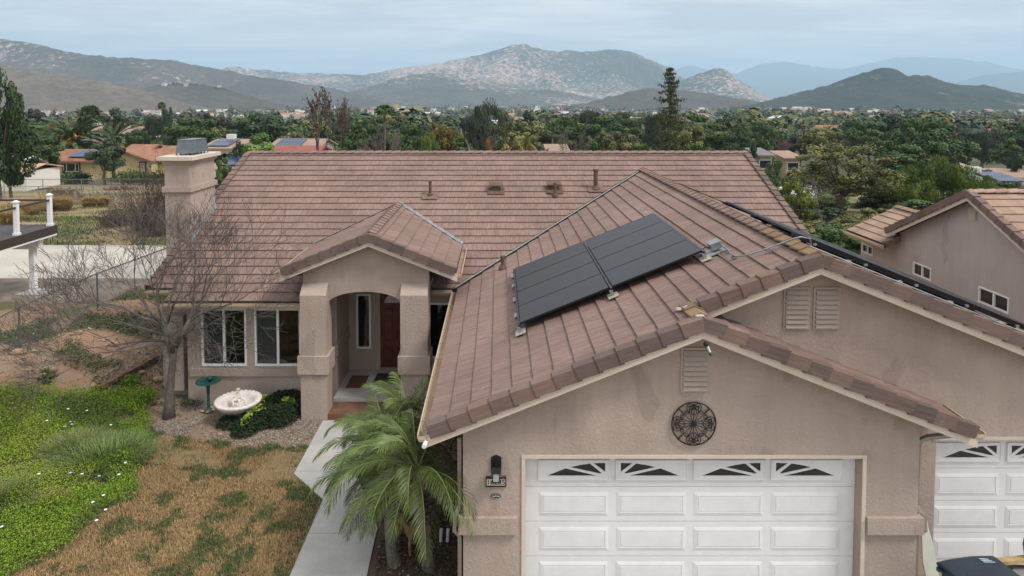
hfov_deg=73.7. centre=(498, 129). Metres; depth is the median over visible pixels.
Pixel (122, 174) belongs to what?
shrub
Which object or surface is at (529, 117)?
tree
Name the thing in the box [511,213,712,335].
solar array
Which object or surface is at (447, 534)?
pipe stub
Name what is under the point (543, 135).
tree
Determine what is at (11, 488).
grass clump
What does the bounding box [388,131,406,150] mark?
bare tree
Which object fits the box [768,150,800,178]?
house
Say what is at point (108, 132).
queen palm
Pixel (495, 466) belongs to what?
wall lantern
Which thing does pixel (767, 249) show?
conduit
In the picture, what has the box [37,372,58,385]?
sprout
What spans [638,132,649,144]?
tree
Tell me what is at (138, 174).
shrub
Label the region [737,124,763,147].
pine tree
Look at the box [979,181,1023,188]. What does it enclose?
bush
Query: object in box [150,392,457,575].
leaf litter
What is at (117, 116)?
tree
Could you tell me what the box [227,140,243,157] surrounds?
tree
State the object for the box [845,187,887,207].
bush
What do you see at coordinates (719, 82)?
mountain
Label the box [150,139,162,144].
tree
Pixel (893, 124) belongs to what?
tree
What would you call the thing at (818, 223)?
bush
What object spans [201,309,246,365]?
window
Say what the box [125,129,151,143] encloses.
tree
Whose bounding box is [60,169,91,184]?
shrub
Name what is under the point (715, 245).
junction box
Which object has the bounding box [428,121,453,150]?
tree
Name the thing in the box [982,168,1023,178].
house
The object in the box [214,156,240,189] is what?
house
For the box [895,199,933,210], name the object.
bush
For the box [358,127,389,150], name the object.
bare tree
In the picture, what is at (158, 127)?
gum tree
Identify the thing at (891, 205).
bush
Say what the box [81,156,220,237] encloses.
dry bush
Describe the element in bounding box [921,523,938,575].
pointed board
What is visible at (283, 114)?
distant buildings
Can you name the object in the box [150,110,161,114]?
valley house
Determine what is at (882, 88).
hill
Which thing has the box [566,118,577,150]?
pine tree
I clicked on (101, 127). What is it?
house
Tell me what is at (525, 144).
tree
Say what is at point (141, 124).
tree
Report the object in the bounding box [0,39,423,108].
mountain
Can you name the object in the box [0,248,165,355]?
chain link fence
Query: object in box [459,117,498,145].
tree
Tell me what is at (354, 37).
sky
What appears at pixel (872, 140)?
tree
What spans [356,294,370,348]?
window
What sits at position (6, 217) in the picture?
grass tuft
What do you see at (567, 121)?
fan palm
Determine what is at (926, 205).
bush
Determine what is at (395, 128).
tree
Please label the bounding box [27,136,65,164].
tree
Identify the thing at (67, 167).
window
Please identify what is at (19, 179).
tree
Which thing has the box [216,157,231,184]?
tree
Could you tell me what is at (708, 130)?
tree
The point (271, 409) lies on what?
shrub
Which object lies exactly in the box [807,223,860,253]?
bush
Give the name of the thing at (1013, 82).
mountain range
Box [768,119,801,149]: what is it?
tree
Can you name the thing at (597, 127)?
tree
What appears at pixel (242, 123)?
tree
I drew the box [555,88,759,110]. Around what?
hill
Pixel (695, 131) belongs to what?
tree
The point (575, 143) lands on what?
bare tree
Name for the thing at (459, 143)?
fan palm
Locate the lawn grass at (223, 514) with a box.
[13,425,322,575]
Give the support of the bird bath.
on the ground at (72, 376)
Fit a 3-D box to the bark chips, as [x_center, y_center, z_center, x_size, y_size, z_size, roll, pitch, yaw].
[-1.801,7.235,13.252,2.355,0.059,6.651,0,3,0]
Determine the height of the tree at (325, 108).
10.884 m
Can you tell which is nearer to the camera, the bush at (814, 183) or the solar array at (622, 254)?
the solar array at (622, 254)
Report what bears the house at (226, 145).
on the ground at (72, 376)
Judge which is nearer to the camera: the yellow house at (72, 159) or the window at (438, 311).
the window at (438, 311)
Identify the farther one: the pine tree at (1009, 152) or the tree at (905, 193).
the pine tree at (1009, 152)
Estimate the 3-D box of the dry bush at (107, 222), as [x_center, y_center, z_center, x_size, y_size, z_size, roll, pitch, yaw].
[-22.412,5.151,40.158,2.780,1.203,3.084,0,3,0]
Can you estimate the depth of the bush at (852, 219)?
40.17 m
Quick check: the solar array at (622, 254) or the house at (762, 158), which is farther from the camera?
the house at (762, 158)
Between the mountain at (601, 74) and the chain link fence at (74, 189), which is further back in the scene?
the mountain at (601, 74)
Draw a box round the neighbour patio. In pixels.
[0,279,147,301]
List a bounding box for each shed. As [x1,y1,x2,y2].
[1,163,63,190]
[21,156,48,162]
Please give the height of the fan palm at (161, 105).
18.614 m
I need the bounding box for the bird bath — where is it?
[195,376,220,413]
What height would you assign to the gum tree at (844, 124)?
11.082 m
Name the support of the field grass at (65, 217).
on the ground at (72, 376)
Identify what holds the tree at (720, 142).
on the ground at (72, 376)
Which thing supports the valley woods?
on the ground at (72, 376)
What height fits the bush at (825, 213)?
1.583 m
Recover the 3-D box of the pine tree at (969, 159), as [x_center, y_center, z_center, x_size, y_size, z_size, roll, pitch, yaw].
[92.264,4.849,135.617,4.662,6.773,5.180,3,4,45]
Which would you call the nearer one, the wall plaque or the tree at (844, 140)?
the wall plaque
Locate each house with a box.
[48,149,111,179]
[91,125,126,146]
[115,144,176,177]
[118,125,146,147]
[144,138,1023,575]
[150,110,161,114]
[207,134,267,175]
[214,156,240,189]
[272,138,337,150]
[274,145,331,150]
[520,140,537,150]
[541,144,569,150]
[740,148,775,170]
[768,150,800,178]
[810,125,837,129]
[843,188,1023,330]
[934,166,1023,188]
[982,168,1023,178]
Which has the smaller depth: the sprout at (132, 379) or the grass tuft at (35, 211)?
the sprout at (132, 379)
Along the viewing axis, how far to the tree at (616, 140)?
127.16 m
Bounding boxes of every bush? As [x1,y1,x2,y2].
[30,186,83,197]
[61,191,120,204]
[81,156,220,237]
[89,206,132,228]
[122,217,145,231]
[787,196,824,216]
[798,167,840,186]
[803,220,829,233]
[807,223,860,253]
[808,207,861,226]
[816,188,851,210]
[827,213,872,240]
[837,207,886,222]
[837,223,860,249]
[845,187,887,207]
[854,192,896,208]
[886,201,918,211]
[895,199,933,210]
[918,195,948,208]
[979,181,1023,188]
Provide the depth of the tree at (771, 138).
167.78 m
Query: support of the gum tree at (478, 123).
on the ground at (72, 376)
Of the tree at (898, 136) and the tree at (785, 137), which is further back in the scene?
the tree at (785, 137)
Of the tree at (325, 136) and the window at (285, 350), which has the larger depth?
the tree at (325, 136)
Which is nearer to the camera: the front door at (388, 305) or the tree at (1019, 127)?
the front door at (388, 305)
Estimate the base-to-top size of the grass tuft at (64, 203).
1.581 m
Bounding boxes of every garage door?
[525,459,854,575]
[933,440,1023,564]
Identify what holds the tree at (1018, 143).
on the ground at (72, 376)
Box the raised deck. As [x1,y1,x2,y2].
[0,193,57,295]
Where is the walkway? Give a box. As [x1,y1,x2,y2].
[290,420,377,575]
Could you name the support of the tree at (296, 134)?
on the ground at (72, 376)
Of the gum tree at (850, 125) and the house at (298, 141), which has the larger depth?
the gum tree at (850, 125)
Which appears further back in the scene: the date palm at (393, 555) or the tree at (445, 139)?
the tree at (445, 139)
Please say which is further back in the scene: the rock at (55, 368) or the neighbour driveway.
the neighbour driveway
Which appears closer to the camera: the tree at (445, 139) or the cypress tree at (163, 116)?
the tree at (445, 139)
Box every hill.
[0,64,211,113]
[141,83,303,112]
[354,73,598,105]
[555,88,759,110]
[738,68,1023,111]
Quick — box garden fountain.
[213,388,261,423]
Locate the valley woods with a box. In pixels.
[0,103,1023,153]
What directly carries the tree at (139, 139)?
on the ground at (72, 376)
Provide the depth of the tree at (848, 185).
51.48 m
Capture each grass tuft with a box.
[0,192,44,219]
[0,203,28,224]
[12,193,46,214]
[29,192,60,211]
[52,192,81,210]
[77,194,101,206]
[95,194,115,205]
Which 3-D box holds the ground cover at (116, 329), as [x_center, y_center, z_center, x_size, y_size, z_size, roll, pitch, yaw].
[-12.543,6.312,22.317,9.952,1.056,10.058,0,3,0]
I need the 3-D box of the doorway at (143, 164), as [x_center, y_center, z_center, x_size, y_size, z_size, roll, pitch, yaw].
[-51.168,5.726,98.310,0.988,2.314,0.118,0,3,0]
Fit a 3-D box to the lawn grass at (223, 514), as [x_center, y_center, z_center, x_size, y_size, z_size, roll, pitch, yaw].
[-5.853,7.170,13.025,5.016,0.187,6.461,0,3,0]
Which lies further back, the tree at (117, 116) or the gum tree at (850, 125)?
the tree at (117, 116)
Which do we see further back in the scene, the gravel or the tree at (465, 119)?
the tree at (465, 119)
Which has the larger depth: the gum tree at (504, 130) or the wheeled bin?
the gum tree at (504, 130)
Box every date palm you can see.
[29,117,107,148]
[306,412,456,568]
[312,393,456,550]
[326,408,478,573]
[340,370,454,524]
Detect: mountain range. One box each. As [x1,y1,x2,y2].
[675,57,1023,98]
[954,72,1023,93]
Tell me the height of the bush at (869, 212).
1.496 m
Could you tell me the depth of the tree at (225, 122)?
183.12 m
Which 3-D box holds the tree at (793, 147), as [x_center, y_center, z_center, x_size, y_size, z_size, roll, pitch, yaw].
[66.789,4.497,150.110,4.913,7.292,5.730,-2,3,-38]
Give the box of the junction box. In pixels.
[700,238,724,255]
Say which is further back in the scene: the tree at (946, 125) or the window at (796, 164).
the tree at (946, 125)
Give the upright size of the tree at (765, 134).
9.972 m
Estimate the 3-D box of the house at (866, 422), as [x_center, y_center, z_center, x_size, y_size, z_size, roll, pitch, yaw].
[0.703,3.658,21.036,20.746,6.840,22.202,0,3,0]
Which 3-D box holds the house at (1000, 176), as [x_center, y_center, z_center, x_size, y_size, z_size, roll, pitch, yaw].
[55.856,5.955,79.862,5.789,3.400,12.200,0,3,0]
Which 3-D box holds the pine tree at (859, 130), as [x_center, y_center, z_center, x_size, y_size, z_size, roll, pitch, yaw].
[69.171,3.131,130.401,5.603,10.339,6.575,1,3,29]
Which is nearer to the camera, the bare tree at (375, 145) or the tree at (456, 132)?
the bare tree at (375, 145)
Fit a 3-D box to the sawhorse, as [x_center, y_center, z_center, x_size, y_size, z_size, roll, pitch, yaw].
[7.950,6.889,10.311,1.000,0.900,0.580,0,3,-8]
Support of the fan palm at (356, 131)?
on the ground at (72, 376)
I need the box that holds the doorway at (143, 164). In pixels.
[139,162,146,173]
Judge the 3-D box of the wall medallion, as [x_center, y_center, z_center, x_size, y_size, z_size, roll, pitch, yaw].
[2.990,4.491,10.428,0.690,0.691,0.042,0,3,0]
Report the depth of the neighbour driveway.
29.52 m
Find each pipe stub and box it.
[439,528,442,541]
[446,528,448,541]
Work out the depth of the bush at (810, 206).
51.17 m
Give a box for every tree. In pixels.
[0,68,34,198]
[0,118,40,197]
[0,180,317,422]
[25,108,49,134]
[25,119,49,145]
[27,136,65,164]
[48,119,71,134]
[83,137,125,184]
[101,107,136,147]
[124,130,144,145]
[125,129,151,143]
[130,121,169,143]
[143,114,171,145]
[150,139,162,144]
[161,109,164,124]
[162,117,219,145]
[164,108,168,124]
[168,107,172,124]
[194,113,220,129]
[197,126,227,138]
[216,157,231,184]
[219,117,237,131]
[219,118,243,138]
[222,111,275,144]
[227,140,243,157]
[242,132,274,152]
[244,115,311,142]
[280,131,305,137]
[289,120,331,137]
[302,86,351,150]
[323,131,360,150]
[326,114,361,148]
[333,138,361,150]
[336,98,351,150]
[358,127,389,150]
[361,116,387,149]
[375,119,420,147]
[383,114,407,124]
[386,124,424,150]
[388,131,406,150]
[412,132,440,150]
[419,125,431,133]
[420,130,441,149]
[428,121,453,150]
[448,128,465,150]
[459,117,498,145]
[460,97,505,150]
[485,137,496,150]
[489,112,514,144]
[492,131,538,149]
[501,141,524,150]
[506,120,555,149]
[521,110,540,137]
[521,134,532,150]
[550,127,587,150]
[556,132,589,150]
[565,112,586,132]
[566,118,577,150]
[573,115,628,143]
[578,106,607,150]
[579,141,599,150]
[585,136,607,150]
[596,122,630,150]
[599,130,638,150]
[608,118,641,135]
[608,145,615,150]
[609,111,637,130]
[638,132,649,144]
[642,108,676,150]
[649,67,689,150]
[671,114,718,137]
[672,124,704,150]
[690,123,737,150]
[704,127,725,150]
[714,113,736,131]
[727,126,757,157]
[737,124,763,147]
[744,121,778,150]
[755,129,776,149]
[764,156,792,198]
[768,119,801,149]
[776,137,790,149]
[781,176,818,227]
[784,142,905,215]
[788,134,813,165]
[795,175,851,221]
[796,128,836,160]
[820,130,845,151]
[840,133,861,153]
[841,119,849,154]
[843,118,869,130]
[844,120,875,157]
[847,121,889,162]
[856,129,892,157]
[866,169,941,206]
[876,144,937,185]
[878,114,927,135]
[879,114,950,176]
[903,155,975,203]
[904,115,956,151]
[912,115,980,171]
[925,120,957,140]
[927,128,952,155]
[933,164,997,194]
[951,139,973,164]
[960,129,1008,167]
[989,138,1023,166]
[996,121,1023,156]
[1006,155,1014,168]
[1010,153,1023,171]
[1014,137,1023,150]
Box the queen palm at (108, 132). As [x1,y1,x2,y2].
[87,119,139,179]
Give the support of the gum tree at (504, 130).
on the ground at (72, 376)
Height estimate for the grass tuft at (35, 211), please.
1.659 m
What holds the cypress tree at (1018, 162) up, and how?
on the ground at (72, 376)
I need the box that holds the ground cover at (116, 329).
[0,286,203,406]
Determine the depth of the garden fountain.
16.57 m
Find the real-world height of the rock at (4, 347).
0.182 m
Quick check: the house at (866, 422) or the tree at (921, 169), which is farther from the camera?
the tree at (921, 169)
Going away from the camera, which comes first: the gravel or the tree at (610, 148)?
the gravel
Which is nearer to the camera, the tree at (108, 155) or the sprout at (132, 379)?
the sprout at (132, 379)
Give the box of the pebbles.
[0,299,164,411]
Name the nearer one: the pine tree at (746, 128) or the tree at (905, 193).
the tree at (905, 193)
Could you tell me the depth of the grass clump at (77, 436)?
15.21 m
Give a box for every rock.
[0,344,9,350]
[9,348,26,354]
[42,365,57,372]
[152,376,163,381]
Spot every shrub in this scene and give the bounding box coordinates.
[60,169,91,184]
[65,170,99,184]
[106,166,145,184]
[120,166,157,184]
[137,166,164,185]
[215,389,300,438]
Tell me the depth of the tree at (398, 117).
193.56 m
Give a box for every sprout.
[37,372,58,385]
[40,366,54,372]
[111,370,141,389]
[133,384,163,406]
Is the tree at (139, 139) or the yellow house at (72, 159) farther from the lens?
the tree at (139, 139)
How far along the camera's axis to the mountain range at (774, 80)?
13064.43 m
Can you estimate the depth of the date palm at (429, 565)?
10.35 m
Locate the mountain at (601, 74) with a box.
[222,44,684,98]
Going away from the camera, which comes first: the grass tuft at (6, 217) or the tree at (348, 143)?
the grass tuft at (6, 217)
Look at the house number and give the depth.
10.49 m
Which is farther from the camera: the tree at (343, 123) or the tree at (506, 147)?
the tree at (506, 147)
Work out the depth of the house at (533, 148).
91.33 m
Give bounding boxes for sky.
[0,0,1023,74]
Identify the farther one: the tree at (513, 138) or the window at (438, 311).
the tree at (513, 138)
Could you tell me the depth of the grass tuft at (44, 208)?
50.09 m
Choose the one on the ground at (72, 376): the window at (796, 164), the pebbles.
the pebbles
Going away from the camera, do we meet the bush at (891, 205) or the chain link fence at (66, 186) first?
the bush at (891, 205)
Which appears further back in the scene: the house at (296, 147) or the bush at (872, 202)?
the house at (296, 147)
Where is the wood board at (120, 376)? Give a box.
[95,352,162,389]
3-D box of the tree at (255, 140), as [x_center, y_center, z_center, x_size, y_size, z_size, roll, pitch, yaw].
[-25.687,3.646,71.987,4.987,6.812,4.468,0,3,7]
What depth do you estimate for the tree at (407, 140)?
91.38 m
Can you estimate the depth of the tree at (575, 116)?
172.92 m
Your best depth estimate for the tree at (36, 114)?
217.60 m
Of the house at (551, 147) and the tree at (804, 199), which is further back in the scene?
the house at (551, 147)
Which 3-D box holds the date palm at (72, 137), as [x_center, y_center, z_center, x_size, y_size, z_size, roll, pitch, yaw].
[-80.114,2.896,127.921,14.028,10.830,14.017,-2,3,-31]
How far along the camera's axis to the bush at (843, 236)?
36.40 m
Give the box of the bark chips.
[357,422,462,575]
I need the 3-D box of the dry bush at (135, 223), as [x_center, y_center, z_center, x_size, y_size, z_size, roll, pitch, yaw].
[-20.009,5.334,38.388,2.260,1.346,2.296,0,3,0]
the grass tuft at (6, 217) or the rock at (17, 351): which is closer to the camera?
the rock at (17, 351)
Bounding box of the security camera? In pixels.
[703,341,711,355]
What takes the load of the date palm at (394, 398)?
on the ground at (72, 376)
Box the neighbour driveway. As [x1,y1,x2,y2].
[0,245,165,278]
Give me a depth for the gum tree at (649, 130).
128.73 m
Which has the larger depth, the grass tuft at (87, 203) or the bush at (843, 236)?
the grass tuft at (87, 203)
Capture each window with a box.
[62,163,80,172]
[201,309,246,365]
[215,153,225,160]
[254,309,299,365]
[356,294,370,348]
[430,303,448,358]
[759,160,771,168]
[787,162,798,170]
[862,243,872,255]
[913,261,931,281]
[978,286,1009,314]
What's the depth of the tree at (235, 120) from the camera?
183.03 m
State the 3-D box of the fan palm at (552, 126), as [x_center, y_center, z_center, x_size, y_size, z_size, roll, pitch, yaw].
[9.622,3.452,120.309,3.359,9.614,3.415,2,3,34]
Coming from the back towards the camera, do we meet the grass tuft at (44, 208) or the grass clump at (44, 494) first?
the grass tuft at (44, 208)
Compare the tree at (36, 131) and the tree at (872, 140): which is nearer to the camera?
the tree at (872, 140)
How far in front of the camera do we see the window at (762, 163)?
100.27 m
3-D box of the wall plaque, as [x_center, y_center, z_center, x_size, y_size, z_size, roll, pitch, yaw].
[-0.035,5.638,10.512,0.166,0.080,0.013,0,3,0]
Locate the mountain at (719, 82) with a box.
[674,68,770,101]
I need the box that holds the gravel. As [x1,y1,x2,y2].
[142,394,320,447]
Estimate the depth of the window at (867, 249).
25.66 m
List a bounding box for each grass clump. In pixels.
[0,470,51,516]
[12,487,73,519]
[34,423,118,462]
[37,427,163,485]
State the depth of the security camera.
9.95 m
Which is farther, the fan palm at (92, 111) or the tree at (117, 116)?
the tree at (117, 116)
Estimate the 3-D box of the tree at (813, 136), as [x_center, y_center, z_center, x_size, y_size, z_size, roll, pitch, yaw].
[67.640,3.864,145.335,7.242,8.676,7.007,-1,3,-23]
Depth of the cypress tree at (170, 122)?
279.67 m
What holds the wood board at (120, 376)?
on the ground at (72, 376)
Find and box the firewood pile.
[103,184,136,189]
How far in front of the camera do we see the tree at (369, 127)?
149.07 m
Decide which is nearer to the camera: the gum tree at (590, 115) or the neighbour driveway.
the neighbour driveway
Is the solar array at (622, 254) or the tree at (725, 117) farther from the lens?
the tree at (725, 117)
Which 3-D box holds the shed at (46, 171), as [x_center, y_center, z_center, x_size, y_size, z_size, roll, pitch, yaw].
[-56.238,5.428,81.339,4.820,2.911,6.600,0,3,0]
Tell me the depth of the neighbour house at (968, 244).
20.30 m
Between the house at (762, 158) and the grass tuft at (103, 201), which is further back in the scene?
the house at (762, 158)
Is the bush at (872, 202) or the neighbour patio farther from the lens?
the bush at (872, 202)
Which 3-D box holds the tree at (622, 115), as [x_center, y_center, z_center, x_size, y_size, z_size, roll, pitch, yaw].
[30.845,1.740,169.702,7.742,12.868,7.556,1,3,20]
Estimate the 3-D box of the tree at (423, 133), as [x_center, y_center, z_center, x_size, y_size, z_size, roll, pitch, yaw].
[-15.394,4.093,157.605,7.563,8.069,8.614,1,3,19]
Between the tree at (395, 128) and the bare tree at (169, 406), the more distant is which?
the tree at (395, 128)
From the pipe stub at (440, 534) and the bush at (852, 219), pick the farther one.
the bush at (852, 219)
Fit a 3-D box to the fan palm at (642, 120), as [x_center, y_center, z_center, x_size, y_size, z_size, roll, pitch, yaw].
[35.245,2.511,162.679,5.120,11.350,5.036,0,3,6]
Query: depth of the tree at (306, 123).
144.22 m
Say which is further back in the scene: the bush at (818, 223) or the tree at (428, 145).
the tree at (428, 145)
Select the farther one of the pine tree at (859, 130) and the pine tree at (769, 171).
the pine tree at (859, 130)
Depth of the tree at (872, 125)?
136.25 m
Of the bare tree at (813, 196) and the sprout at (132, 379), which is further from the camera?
the bare tree at (813, 196)
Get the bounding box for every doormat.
[346,375,368,387]
[373,373,400,383]
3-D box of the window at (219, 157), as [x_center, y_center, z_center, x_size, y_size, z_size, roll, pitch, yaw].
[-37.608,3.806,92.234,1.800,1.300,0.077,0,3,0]
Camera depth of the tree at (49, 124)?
260.87 m
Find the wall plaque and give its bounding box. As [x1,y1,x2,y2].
[491,493,500,498]
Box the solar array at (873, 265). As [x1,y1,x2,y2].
[722,201,1023,329]
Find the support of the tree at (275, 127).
on the ground at (72, 376)
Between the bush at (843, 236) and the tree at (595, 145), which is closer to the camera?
the bush at (843, 236)
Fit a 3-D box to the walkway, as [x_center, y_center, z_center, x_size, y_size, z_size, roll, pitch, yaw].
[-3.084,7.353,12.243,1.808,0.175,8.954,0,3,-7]
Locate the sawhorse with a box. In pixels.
[997,555,1023,569]
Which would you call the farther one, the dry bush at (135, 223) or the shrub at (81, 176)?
the shrub at (81, 176)
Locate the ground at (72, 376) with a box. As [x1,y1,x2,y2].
[0,106,1023,575]
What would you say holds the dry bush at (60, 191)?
on the ground at (72, 376)
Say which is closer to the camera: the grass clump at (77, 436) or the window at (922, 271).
the grass clump at (77, 436)
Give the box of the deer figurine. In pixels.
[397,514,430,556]
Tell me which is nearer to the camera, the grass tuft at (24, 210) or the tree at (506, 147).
the grass tuft at (24, 210)
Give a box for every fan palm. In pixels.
[74,104,105,142]
[157,102,166,120]
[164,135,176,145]
[347,124,368,150]
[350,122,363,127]
[374,105,394,150]
[451,136,471,150]
[544,122,560,143]
[554,117,572,143]
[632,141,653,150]
[636,117,650,133]
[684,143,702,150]
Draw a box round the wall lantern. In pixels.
[491,455,500,482]
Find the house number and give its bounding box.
[486,475,505,486]
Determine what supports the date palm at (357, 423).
on the ground at (72, 376)
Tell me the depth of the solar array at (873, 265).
12.42 m
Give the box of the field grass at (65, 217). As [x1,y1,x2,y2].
[20,195,165,244]
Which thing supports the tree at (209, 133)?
on the ground at (72, 376)
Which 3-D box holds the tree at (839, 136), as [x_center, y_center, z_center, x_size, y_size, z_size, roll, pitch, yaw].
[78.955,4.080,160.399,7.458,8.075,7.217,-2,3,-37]
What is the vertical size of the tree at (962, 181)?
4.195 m
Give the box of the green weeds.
[0,375,162,575]
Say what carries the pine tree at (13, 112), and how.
on the ground at (72, 376)
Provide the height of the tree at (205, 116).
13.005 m
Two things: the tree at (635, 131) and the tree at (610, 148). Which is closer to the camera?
the tree at (610, 148)
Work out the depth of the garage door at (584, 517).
10.74 m
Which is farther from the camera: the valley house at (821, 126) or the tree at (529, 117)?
the valley house at (821, 126)
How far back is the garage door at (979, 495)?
11.29 m
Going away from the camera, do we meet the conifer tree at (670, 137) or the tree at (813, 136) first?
the conifer tree at (670, 137)
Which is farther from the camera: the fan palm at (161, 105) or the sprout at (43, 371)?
the fan palm at (161, 105)
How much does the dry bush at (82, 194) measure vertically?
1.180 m
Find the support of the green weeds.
on the ground at (72, 376)
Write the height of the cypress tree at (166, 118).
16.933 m
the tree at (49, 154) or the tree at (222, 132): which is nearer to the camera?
the tree at (49, 154)
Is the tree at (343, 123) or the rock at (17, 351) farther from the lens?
the tree at (343, 123)
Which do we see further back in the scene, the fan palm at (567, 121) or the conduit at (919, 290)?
the fan palm at (567, 121)
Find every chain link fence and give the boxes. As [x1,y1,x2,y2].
[0,184,219,203]
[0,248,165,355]
[1,179,160,193]
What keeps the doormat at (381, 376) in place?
on the house at (866, 422)
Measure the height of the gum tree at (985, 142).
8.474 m
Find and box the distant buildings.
[41,105,1023,119]
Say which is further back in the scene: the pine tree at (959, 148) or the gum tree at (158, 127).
the gum tree at (158, 127)
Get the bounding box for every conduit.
[722,236,811,258]
[809,245,1023,332]
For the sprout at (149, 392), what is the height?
0.451 m
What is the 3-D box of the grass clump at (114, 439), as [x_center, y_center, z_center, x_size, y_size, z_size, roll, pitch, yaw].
[-8.561,6.942,14.787,2.520,0.495,2.489,0,3,0]
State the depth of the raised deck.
24.47 m
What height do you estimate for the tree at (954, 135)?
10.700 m
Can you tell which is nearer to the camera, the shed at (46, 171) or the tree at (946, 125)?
the shed at (46, 171)
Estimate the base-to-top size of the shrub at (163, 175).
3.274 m
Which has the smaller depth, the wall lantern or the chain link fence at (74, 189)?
the wall lantern
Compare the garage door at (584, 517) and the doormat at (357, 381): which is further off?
the doormat at (357, 381)
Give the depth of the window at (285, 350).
17.59 m
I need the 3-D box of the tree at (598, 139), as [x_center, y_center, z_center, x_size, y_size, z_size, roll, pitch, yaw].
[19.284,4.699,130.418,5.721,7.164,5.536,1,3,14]
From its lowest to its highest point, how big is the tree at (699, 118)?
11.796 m
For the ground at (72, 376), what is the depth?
15.27 m
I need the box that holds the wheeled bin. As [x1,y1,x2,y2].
[936,556,1019,575]
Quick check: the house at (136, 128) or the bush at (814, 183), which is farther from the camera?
the house at (136, 128)
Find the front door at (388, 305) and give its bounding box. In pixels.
[378,293,399,369]
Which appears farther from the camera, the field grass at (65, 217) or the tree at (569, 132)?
the tree at (569, 132)
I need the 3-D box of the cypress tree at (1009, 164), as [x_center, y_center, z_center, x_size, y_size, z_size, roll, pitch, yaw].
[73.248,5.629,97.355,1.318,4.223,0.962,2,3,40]
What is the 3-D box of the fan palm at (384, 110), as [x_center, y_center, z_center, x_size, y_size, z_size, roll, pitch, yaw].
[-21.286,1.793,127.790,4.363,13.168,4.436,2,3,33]
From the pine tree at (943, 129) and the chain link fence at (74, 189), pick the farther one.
the pine tree at (943, 129)
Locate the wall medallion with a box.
[671,402,715,445]
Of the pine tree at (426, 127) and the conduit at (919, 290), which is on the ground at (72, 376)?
the pine tree at (426, 127)
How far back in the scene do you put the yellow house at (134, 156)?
99.16 m
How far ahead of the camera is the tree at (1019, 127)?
156.03 m
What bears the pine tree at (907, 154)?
on the ground at (72, 376)
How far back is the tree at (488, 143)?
70.31 m
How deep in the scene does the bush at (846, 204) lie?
57.21 m
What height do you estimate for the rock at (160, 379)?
0.166 m
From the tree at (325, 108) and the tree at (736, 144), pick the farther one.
the tree at (736, 144)
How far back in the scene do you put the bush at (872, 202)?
53.96 m
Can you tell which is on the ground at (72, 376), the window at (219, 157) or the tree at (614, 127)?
the tree at (614, 127)
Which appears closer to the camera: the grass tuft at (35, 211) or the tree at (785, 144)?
the grass tuft at (35, 211)

